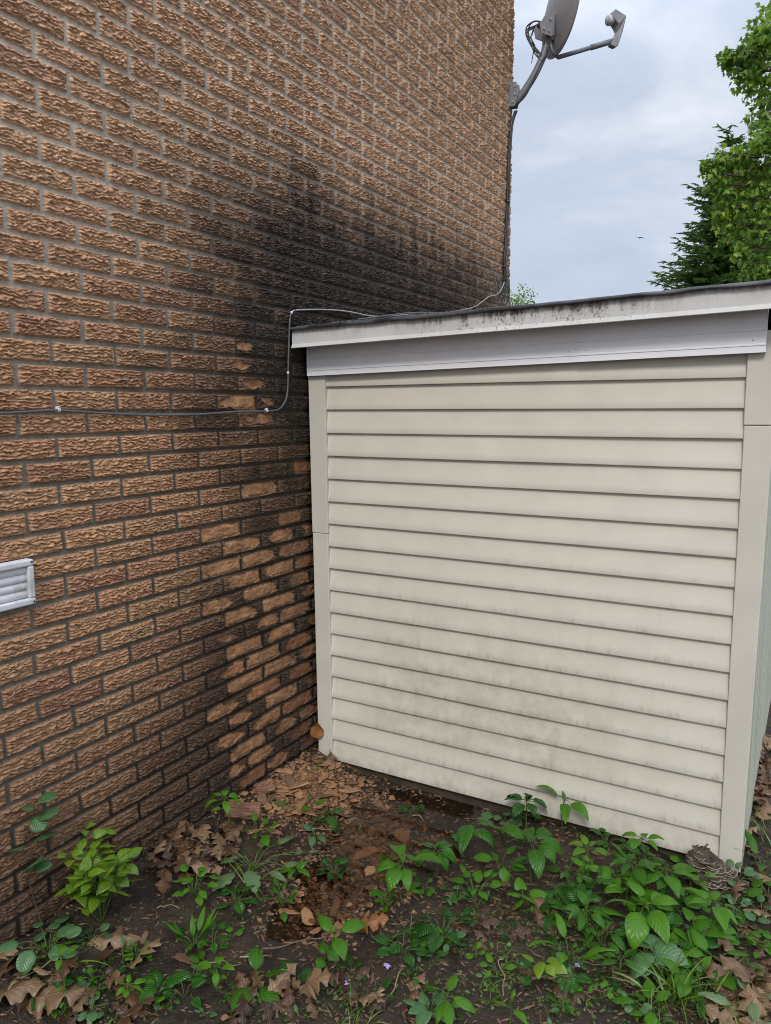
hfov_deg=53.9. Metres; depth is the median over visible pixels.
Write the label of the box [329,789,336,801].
brick flake
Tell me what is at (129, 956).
seedling
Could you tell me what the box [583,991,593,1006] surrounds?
twig
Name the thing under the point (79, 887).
shrub
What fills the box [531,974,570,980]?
twig
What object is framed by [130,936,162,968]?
dead leaf
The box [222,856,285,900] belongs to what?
grass tuft
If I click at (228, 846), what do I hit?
dead leaf
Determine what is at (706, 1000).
dead leaf
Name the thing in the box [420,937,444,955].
seedling
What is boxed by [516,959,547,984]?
violet plant
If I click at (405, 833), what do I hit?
brick flake
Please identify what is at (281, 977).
dead leaf
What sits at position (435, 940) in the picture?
violet plant
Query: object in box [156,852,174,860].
dead leaf
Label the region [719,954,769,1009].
dead leaf
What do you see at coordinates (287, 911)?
brick flake
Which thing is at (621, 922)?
seedling
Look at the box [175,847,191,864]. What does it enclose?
dead leaf
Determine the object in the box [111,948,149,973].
seedling
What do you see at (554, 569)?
garden shed
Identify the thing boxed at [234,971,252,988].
dead leaf
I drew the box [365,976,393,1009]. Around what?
violet plant
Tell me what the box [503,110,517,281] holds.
drop cable
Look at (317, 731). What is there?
dead leaf
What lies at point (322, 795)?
brick flake
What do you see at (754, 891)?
violet plant
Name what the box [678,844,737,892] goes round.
bracket fungus
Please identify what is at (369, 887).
brick flake
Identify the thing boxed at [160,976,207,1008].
violet plant
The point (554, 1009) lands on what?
seedling
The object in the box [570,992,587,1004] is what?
dead leaf
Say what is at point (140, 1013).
dead leaf
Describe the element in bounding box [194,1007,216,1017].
seedling
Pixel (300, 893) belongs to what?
brick flake
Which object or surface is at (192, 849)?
dead leaf
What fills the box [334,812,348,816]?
brick flake
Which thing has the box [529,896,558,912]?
dead leaf
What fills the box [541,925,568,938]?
seedling
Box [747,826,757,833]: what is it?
dead leaf
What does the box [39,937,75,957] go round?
seedling
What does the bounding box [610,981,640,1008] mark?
seedling
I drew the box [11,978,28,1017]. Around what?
dead leaf
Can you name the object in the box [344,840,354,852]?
brick flake
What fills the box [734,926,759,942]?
dead leaf
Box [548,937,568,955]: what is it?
seedling
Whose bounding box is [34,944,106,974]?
grass tuft
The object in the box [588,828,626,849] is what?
weed
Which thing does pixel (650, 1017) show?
weed
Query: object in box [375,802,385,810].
brick flake
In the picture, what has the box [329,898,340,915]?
brick flake
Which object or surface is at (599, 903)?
dead leaf
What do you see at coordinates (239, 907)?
weed
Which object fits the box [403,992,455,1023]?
violet plant
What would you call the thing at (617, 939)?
weed
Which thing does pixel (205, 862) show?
dead leaf
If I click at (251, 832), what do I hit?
brick flake
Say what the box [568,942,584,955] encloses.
seedling
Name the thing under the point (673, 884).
seedling
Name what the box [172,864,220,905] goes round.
weed
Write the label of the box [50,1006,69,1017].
seedling
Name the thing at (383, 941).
violet plant
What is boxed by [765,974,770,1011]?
dead leaf
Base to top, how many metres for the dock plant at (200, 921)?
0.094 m
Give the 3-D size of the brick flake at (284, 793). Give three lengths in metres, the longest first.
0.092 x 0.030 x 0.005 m
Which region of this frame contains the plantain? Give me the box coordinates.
[528,912,615,964]
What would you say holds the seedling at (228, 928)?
on the ground at (151, 901)
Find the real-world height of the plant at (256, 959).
0.090 m
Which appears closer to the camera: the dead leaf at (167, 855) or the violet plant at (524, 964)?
the violet plant at (524, 964)
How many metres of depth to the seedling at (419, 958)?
2.43 m
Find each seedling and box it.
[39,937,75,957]
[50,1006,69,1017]
[76,966,105,984]
[78,980,90,986]
[90,982,108,994]
[101,954,123,967]
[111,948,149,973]
[113,934,132,949]
[114,974,148,997]
[122,942,142,962]
[128,979,164,1008]
[130,940,152,960]
[153,984,173,1010]
[159,996,179,1009]
[176,927,195,938]
[181,964,206,980]
[189,950,223,976]
[193,956,237,991]
[194,920,230,953]
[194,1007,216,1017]
[203,790,241,823]
[218,983,235,1002]
[219,925,244,949]
[300,795,329,818]
[318,913,366,963]
[375,844,445,902]
[398,965,415,976]
[412,840,455,875]
[412,945,432,961]
[413,978,435,992]
[415,875,434,895]
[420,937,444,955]
[422,922,447,941]
[425,974,475,1023]
[436,926,450,942]
[438,882,475,901]
[439,895,457,904]
[443,929,467,951]
[450,864,502,902]
[453,883,475,897]
[462,872,474,883]
[462,885,490,915]
[465,941,484,958]
[470,912,490,925]
[475,971,497,982]
[478,953,515,976]
[478,986,502,1005]
[491,989,527,1023]
[494,921,517,940]
[498,825,561,881]
[503,793,546,828]
[517,954,567,979]
[534,785,588,830]
[539,1001,559,1023]
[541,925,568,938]
[545,863,593,885]
[548,901,573,926]
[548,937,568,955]
[549,995,570,1014]
[550,997,574,1011]
[556,952,572,975]
[557,869,585,907]
[560,854,585,877]
[562,885,604,918]
[562,889,611,937]
[568,834,611,864]
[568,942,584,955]
[570,855,598,883]
[574,871,593,887]
[577,986,596,1006]
[581,866,614,890]
[590,984,615,998]
[593,921,615,935]
[593,974,619,987]
[597,866,630,897]
[599,980,620,999]
[601,942,636,976]
[603,874,648,911]
[603,918,626,936]
[604,880,680,948]
[610,842,657,895]
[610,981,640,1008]
[616,870,627,898]
[620,843,668,870]
[620,990,651,1013]
[621,831,663,860]
[629,969,652,985]
[636,862,698,898]
[639,1003,670,1021]
[651,868,684,896]
[662,983,676,998]
[664,892,688,908]
[669,855,682,862]
[674,904,686,911]
[682,886,693,897]
[683,887,744,932]
[684,866,716,893]
[704,890,730,905]
[727,895,754,918]
[737,893,765,905]
[744,943,770,957]
[751,939,770,954]
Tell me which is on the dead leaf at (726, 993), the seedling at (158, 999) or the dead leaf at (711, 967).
the dead leaf at (711, 967)
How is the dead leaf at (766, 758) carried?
on the ground at (151, 901)
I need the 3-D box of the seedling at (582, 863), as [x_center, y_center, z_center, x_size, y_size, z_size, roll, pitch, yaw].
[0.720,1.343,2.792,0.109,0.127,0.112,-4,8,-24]
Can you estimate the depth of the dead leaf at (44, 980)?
2.27 m
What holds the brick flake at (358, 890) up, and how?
on the ground at (151, 901)
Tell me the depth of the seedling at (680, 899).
2.72 m
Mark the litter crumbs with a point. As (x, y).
(408, 978)
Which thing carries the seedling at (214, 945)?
on the ground at (151, 901)
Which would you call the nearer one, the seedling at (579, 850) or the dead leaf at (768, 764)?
the seedling at (579, 850)
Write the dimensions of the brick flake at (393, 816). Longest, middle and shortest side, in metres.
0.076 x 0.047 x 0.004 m
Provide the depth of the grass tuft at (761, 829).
3.13 m
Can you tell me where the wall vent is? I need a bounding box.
[0,558,35,611]
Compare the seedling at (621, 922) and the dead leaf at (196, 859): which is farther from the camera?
the dead leaf at (196, 859)
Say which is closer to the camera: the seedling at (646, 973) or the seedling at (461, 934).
the seedling at (646, 973)
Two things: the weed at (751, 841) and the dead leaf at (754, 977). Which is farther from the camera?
the weed at (751, 841)
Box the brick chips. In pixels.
[214,748,480,958]
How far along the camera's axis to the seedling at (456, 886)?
2.79 m
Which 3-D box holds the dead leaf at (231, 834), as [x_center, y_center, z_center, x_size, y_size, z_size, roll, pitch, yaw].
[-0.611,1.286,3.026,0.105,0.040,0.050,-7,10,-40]
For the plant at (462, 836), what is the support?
on the ground at (151, 901)
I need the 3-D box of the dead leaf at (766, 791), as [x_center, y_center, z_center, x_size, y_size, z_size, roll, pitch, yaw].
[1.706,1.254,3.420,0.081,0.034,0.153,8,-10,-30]
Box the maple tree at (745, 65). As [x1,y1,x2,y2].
[697,0,770,282]
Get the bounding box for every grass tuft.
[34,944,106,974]
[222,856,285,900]
[324,981,387,1023]
[387,909,429,942]
[480,942,521,999]
[600,935,743,1023]
[691,973,760,1023]
[749,807,770,846]
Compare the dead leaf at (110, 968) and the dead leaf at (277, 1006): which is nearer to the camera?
the dead leaf at (277, 1006)
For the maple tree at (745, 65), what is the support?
on the ground at (151, 901)
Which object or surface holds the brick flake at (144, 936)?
on the ground at (151, 901)
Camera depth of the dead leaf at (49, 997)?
2.20 m
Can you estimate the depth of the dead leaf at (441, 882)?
2.85 m
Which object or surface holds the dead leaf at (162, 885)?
on the ground at (151, 901)
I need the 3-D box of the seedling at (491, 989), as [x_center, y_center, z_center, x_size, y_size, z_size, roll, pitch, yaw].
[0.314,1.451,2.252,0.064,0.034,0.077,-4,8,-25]
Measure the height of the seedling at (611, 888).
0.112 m
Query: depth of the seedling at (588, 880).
2.70 m
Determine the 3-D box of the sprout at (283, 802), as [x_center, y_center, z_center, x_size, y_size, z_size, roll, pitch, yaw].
[-0.439,1.285,3.314,0.078,0.058,0.110,-4,9,-27]
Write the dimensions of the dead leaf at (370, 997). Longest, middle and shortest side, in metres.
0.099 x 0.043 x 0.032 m
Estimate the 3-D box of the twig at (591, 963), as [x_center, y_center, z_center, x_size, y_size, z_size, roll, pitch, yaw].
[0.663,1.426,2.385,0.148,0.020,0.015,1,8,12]
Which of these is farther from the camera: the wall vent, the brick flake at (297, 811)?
the brick flake at (297, 811)
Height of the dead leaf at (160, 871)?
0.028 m
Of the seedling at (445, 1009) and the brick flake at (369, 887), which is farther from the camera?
the brick flake at (369, 887)
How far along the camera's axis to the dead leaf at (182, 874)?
2.79 m
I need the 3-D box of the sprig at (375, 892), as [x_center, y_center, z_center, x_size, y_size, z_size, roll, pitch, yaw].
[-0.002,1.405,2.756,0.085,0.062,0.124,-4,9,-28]
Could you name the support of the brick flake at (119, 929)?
on the ground at (151, 901)
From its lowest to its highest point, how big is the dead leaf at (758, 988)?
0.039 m
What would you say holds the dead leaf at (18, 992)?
on the ground at (151, 901)
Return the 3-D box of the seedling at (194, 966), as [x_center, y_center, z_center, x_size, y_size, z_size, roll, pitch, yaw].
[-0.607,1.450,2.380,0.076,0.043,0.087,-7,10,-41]
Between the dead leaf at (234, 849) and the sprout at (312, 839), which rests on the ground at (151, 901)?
the sprout at (312, 839)
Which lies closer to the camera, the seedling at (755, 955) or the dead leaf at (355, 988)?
the dead leaf at (355, 988)
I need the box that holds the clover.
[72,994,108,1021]
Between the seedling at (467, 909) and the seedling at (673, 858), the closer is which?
the seedling at (467, 909)
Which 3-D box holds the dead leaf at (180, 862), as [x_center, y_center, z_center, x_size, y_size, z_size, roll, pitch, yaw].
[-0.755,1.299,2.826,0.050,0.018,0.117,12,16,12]
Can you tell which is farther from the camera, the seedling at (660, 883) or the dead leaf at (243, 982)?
the seedling at (660, 883)
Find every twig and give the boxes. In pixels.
[7,960,51,989]
[263,936,326,949]
[391,963,403,993]
[498,958,504,995]
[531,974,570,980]
[572,959,618,969]
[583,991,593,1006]
[586,988,616,993]
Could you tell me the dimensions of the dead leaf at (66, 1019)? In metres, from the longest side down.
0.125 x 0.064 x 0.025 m
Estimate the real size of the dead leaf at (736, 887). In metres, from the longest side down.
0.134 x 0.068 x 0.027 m
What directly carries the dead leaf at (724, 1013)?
on the ground at (151, 901)
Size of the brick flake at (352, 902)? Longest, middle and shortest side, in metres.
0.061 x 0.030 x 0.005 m
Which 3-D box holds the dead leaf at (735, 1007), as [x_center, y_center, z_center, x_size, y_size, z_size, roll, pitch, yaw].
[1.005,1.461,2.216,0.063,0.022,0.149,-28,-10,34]
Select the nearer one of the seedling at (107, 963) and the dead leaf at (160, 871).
the seedling at (107, 963)
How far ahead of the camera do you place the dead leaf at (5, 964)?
2.31 m
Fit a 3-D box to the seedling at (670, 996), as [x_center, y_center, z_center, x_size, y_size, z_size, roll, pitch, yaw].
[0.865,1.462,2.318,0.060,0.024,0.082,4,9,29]
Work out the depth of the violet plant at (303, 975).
2.36 m
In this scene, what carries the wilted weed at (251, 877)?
on the ground at (151, 901)
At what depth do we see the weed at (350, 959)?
2.42 m
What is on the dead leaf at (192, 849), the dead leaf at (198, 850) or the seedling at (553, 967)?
the dead leaf at (198, 850)
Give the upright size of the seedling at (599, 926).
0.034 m
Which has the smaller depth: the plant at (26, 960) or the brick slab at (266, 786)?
the plant at (26, 960)
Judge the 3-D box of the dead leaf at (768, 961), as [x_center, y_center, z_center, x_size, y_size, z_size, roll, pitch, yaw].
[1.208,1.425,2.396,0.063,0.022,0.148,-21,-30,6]
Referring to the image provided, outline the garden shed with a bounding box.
[290,279,770,872]
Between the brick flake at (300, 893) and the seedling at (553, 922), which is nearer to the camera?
the seedling at (553, 922)
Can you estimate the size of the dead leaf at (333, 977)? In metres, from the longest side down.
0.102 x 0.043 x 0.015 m
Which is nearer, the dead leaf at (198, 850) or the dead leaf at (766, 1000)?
the dead leaf at (766, 1000)
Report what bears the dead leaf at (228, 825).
on the dead leaf
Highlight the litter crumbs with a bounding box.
[0,725,770,1023]
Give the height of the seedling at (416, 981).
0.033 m
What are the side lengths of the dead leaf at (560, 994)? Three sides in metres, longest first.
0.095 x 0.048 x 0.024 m
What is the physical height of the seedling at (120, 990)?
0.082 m
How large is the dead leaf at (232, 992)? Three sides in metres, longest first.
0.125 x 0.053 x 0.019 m
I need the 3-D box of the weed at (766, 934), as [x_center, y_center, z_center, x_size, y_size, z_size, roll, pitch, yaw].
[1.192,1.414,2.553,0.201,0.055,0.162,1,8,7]
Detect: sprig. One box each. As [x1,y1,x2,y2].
[369,888,394,911]
[678,966,723,1018]
[743,962,765,979]
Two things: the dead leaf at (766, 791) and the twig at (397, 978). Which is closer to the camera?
the twig at (397, 978)
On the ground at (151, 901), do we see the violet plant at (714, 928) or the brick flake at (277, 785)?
the violet plant at (714, 928)
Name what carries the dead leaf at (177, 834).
on the ground at (151, 901)
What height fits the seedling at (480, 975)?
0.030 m
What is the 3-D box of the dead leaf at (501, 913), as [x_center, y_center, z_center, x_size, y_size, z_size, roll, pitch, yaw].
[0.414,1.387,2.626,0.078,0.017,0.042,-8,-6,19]
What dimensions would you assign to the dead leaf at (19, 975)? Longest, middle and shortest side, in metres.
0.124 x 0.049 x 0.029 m
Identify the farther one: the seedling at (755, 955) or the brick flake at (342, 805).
the brick flake at (342, 805)
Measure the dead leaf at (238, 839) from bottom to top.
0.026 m
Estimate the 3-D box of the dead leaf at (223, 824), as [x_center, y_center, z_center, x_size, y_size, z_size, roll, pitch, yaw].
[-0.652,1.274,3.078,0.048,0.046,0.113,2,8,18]
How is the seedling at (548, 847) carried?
on the ground at (151, 901)
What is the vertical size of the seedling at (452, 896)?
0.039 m
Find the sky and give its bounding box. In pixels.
[509,0,770,304]
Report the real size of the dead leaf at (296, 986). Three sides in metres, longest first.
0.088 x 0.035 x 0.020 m
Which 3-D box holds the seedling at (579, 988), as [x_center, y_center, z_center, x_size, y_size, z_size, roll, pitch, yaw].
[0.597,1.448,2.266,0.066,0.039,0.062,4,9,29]
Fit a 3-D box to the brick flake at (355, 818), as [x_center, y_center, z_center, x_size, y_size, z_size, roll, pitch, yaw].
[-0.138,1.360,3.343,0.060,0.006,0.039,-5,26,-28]
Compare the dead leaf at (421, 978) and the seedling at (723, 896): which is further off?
the seedling at (723, 896)
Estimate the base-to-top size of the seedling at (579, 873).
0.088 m
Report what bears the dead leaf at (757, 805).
on the ground at (151, 901)
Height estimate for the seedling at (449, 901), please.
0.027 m
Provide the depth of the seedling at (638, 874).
2.73 m
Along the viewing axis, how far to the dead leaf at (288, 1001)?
2.25 m
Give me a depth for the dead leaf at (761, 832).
3.10 m
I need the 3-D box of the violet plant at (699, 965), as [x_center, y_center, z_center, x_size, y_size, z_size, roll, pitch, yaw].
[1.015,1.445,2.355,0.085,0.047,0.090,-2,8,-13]
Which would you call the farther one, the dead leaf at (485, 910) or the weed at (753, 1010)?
the dead leaf at (485, 910)
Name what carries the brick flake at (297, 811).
on the ground at (151, 901)
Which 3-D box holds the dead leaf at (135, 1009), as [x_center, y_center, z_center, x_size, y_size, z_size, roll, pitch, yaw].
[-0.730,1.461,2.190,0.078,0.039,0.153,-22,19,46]
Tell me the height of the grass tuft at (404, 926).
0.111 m
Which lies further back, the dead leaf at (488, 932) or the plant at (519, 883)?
the plant at (519, 883)
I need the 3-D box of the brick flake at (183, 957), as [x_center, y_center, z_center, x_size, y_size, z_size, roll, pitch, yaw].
[-0.648,1.446,2.457,0.088,0.004,0.037,4,4,35]
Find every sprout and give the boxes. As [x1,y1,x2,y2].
[76,922,111,942]
[240,812,279,846]
[273,799,295,810]
[302,823,325,846]
[315,941,338,967]
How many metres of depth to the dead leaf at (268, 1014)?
2.21 m
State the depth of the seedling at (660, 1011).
2.22 m
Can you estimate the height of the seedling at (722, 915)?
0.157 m
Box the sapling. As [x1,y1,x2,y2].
[7,792,59,931]
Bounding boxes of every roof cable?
[292,282,504,316]
[357,312,437,319]
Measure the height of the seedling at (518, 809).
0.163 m
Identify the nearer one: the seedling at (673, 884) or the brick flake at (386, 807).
the seedling at (673, 884)
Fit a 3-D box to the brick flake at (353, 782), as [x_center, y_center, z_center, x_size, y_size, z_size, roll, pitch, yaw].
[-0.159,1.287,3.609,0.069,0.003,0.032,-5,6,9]
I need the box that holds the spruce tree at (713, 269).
[646,124,770,290]
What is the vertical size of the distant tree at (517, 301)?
4.501 m
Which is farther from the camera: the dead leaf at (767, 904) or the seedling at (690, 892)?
the seedling at (690, 892)
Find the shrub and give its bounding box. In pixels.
[53,822,142,921]
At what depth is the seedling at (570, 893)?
2.65 m
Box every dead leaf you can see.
[0,943,25,959]
[0,954,19,976]
[0,965,15,975]
[0,977,48,1004]
[10,972,29,983]
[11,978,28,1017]
[26,981,84,1018]
[28,966,60,999]
[31,964,52,974]
[47,951,80,984]
[51,971,70,1008]
[61,1007,78,1023]
[72,985,97,1014]
[87,931,140,951]
[95,946,115,963]
[104,969,125,989]
[105,958,123,975]
[110,984,148,1010]
[111,1001,137,1019]
[119,995,154,1023]
[123,1010,159,1018]
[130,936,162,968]
[138,860,174,867]
[145,851,160,861]
[152,839,168,859]
[155,869,172,896]
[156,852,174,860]
[156,867,167,877]
[159,834,173,859]
[167,831,179,841]
[171,839,182,847]
[171,840,198,852]
[172,821,189,840]
[173,852,190,872]
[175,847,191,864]
[176,839,189,854]
[176,852,201,858]
[177,820,198,837]
[177,872,192,881]
[188,844,196,853]
[189,860,212,876]
[190,857,202,862]
[194,844,204,855]
[195,824,211,837]
[199,837,212,858]
[200,832,209,839]
[200,859,213,865]
[207,848,221,861]
[209,860,216,875]
[209,864,222,877]
[211,831,226,855]
[216,820,229,830]
[221,819,236,831]
[221,849,238,858]
[223,842,240,855]
[224,842,239,859]
[225,825,242,841]
[227,986,239,1015]
[227,1011,238,1023]
[233,993,252,1023]
[234,835,241,842]
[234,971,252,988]
[248,983,258,1004]
[250,970,264,989]
[258,997,274,1023]
[268,963,296,994]
[269,999,285,1015]
[275,978,293,996]
[281,985,294,1016]
[290,977,304,993]
[297,966,330,1000]
[305,997,318,1020]
[310,722,323,739]
[326,749,337,764]
[328,971,351,984]
[338,967,347,992]
[343,977,360,1000]
[347,994,365,1004]
[352,965,373,980]
[358,912,388,934]
[358,992,384,1005]
[368,996,391,1014]
[375,986,385,996]
[401,987,421,1014]
[408,971,427,990]
[437,875,444,891]
[448,920,471,932]
[472,928,487,941]
[474,916,504,928]
[479,903,491,926]
[481,861,492,868]
[484,930,504,935]
[494,910,515,916]
[501,882,513,887]
[501,924,532,941]
[515,965,535,977]
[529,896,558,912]
[532,908,543,928]
[546,924,557,935]
[550,981,567,1002]
[566,919,577,926]
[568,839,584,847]
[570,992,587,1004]
[576,965,585,974]
[590,901,602,906]
[599,923,617,932]
[599,958,617,978]
[622,973,633,984]
[676,925,687,933]
[697,955,733,973]
[697,1002,738,1023]
[702,991,712,1004]
[703,957,735,1000]
[706,953,721,962]
[709,979,717,988]
[712,986,738,1005]
[717,937,739,958]
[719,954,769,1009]
[720,999,739,1023]
[730,880,745,901]
[730,992,768,1008]
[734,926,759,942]
[736,985,770,1008]
[736,1010,748,1023]
[738,924,762,930]
[738,983,766,1023]
[742,964,756,975]
[742,1011,770,1020]
[743,908,770,917]
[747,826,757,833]
[748,861,770,868]
[749,973,763,982]
[751,830,770,835]
[751,971,764,975]
[752,866,769,886]
[752,941,768,960]
[753,796,770,807]
[753,976,770,992]
[754,871,770,881]
[755,785,770,795]
[755,803,770,811]
[755,812,769,821]
[756,779,770,786]
[756,901,770,911]
[756,960,770,972]
[757,769,767,780]
[757,800,770,823]
[759,756,769,764]
[759,759,765,772]
[759,959,770,965]
[762,794,770,803]
[763,735,770,748]
[763,760,770,769]
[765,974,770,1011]
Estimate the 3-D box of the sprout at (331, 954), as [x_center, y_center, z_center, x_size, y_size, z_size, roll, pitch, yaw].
[-0.195,1.429,2.443,0.076,0.063,0.106,-2,8,-16]
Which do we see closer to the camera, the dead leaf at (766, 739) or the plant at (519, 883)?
the plant at (519, 883)
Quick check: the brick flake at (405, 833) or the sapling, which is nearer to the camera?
the sapling
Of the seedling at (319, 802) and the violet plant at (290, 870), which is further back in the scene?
the seedling at (319, 802)
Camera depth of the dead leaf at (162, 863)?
2.78 m
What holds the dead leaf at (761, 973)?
on the ground at (151, 901)
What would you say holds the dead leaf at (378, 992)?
on the ground at (151, 901)
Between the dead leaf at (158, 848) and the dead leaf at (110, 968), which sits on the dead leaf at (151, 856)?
the dead leaf at (158, 848)
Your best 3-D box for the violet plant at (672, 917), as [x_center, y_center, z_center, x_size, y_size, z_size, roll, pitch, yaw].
[0.939,1.400,2.501,0.288,0.087,0.294,-6,10,-38]
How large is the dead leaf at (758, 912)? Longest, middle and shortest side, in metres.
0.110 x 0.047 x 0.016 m
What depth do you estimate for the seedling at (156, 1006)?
2.29 m
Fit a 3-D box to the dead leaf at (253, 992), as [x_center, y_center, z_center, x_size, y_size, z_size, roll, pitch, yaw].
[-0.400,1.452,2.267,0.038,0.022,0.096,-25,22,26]
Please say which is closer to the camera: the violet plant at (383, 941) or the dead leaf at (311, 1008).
the dead leaf at (311, 1008)
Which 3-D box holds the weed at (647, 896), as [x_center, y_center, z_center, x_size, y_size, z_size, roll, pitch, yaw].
[1.017,1.396,2.571,0.274,0.097,0.273,0,8,2]
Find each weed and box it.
[26,973,74,1010]
[45,944,81,1009]
[139,969,194,1002]
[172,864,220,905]
[212,835,319,892]
[216,885,260,914]
[259,877,297,922]
[315,857,349,879]
[333,950,366,984]
[398,803,424,816]
[481,812,521,826]
[562,910,625,951]
[575,880,625,930]
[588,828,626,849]
[611,979,670,1023]
[634,889,722,946]
[659,956,719,1001]
[680,927,748,990]
[697,976,770,1023]
[712,913,770,946]
[724,859,760,885]
[736,829,770,875]
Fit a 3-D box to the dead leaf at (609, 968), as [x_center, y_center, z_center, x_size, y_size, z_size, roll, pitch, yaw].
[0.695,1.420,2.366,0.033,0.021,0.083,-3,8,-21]
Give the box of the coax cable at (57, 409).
[0,309,295,415]
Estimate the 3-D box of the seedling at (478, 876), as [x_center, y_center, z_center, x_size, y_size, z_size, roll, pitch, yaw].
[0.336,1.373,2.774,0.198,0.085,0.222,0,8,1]
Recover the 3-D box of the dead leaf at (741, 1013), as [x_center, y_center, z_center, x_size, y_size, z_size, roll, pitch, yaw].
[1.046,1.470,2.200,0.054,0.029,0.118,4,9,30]
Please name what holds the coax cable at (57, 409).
attached to the brick house
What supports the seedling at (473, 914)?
on the ground at (151, 901)
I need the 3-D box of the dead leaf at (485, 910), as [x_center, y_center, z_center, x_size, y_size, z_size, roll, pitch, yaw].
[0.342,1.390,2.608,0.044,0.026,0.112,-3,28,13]
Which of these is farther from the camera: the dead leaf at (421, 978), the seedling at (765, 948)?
the seedling at (765, 948)
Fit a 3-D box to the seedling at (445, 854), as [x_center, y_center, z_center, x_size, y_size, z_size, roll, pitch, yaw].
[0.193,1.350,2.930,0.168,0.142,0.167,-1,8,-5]
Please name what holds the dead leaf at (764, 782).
on the dead leaf
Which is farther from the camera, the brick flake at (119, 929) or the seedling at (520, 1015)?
the brick flake at (119, 929)
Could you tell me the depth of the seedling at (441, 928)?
2.55 m
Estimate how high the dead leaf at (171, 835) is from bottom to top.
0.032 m
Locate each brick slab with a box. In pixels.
[223,801,261,820]
[253,777,275,795]
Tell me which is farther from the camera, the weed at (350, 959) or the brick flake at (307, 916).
the brick flake at (307, 916)
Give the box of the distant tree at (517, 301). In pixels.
[510,283,537,305]
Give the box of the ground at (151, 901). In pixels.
[0,702,770,1023]
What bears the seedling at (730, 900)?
on the ground at (151, 901)
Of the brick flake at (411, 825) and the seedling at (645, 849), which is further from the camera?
the brick flake at (411, 825)
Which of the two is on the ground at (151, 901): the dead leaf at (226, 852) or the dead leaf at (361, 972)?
the dead leaf at (361, 972)
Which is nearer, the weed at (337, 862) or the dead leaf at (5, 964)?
the dead leaf at (5, 964)
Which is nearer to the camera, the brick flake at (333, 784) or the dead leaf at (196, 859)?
the dead leaf at (196, 859)
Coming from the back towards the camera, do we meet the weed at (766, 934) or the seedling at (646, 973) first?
the weed at (766, 934)
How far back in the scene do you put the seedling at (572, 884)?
2.69 m
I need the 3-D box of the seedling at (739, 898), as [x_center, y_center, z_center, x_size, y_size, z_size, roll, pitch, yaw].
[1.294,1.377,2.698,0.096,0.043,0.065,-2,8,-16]
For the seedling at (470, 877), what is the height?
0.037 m
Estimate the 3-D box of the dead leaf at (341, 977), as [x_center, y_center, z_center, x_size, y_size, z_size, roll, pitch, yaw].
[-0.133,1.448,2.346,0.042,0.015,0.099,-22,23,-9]
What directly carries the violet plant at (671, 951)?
on the ground at (151, 901)
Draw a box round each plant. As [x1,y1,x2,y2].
[0,916,81,974]
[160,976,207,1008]
[162,906,219,953]
[231,946,287,1011]
[279,861,309,877]
[279,960,313,980]
[314,808,344,832]
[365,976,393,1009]
[373,927,431,967]
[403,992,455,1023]
[410,907,479,957]
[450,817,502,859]
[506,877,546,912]
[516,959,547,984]
[541,897,564,929]
[543,886,576,909]
[548,957,592,993]
[619,904,720,978]
[629,934,688,978]
[669,907,736,947]
[693,963,712,988]
[734,895,770,923]
[747,879,770,901]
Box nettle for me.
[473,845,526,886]
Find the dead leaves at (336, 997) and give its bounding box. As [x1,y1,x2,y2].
[35,750,770,1023]
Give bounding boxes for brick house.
[0,0,514,944]
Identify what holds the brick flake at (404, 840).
on the ground at (151, 901)
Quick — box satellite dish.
[508,0,625,112]
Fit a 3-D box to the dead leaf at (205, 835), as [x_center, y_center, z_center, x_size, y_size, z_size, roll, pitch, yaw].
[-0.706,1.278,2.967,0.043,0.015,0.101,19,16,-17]
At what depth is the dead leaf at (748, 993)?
2.19 m
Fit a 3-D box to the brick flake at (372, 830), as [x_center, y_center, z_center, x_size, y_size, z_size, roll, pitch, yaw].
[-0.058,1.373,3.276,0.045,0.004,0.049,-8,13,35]
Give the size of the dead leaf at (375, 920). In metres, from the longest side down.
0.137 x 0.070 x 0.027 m
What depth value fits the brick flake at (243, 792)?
3.37 m
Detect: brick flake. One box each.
[115,926,123,932]
[140,930,148,943]
[173,952,193,963]
[221,1014,227,1020]
[238,790,248,795]
[246,828,262,834]
[257,793,266,805]
[264,801,271,809]
[268,793,276,799]
[274,767,285,772]
[274,783,287,788]
[274,788,291,791]
[276,792,293,794]
[278,908,299,913]
[283,801,306,816]
[285,774,295,789]
[285,782,308,789]
[290,803,316,815]
[290,808,306,814]
[294,787,302,797]
[294,891,303,896]
[300,907,315,924]
[309,927,320,933]
[313,794,333,797]
[318,771,327,782]
[321,788,337,795]
[321,928,339,934]
[322,894,328,899]
[327,781,336,787]
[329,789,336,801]
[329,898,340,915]
[330,921,340,937]
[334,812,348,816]
[338,788,359,792]
[339,842,347,847]
[340,794,348,800]
[340,802,353,813]
[343,901,357,906]
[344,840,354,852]
[346,781,358,783]
[347,817,359,822]
[349,857,360,865]
[350,884,364,898]
[353,804,366,808]
[354,838,369,850]
[354,846,378,858]
[358,776,365,783]
[364,866,376,877]
[364,884,377,890]
[368,827,375,832]
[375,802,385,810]
[384,804,389,811]
[388,813,403,818]
[393,828,411,838]
[398,833,408,845]
[401,816,408,826]
[402,822,419,830]
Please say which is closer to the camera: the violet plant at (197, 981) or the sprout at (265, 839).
the violet plant at (197, 981)
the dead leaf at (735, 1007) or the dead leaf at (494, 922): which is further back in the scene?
the dead leaf at (494, 922)
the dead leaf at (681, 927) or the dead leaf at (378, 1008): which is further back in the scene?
the dead leaf at (681, 927)

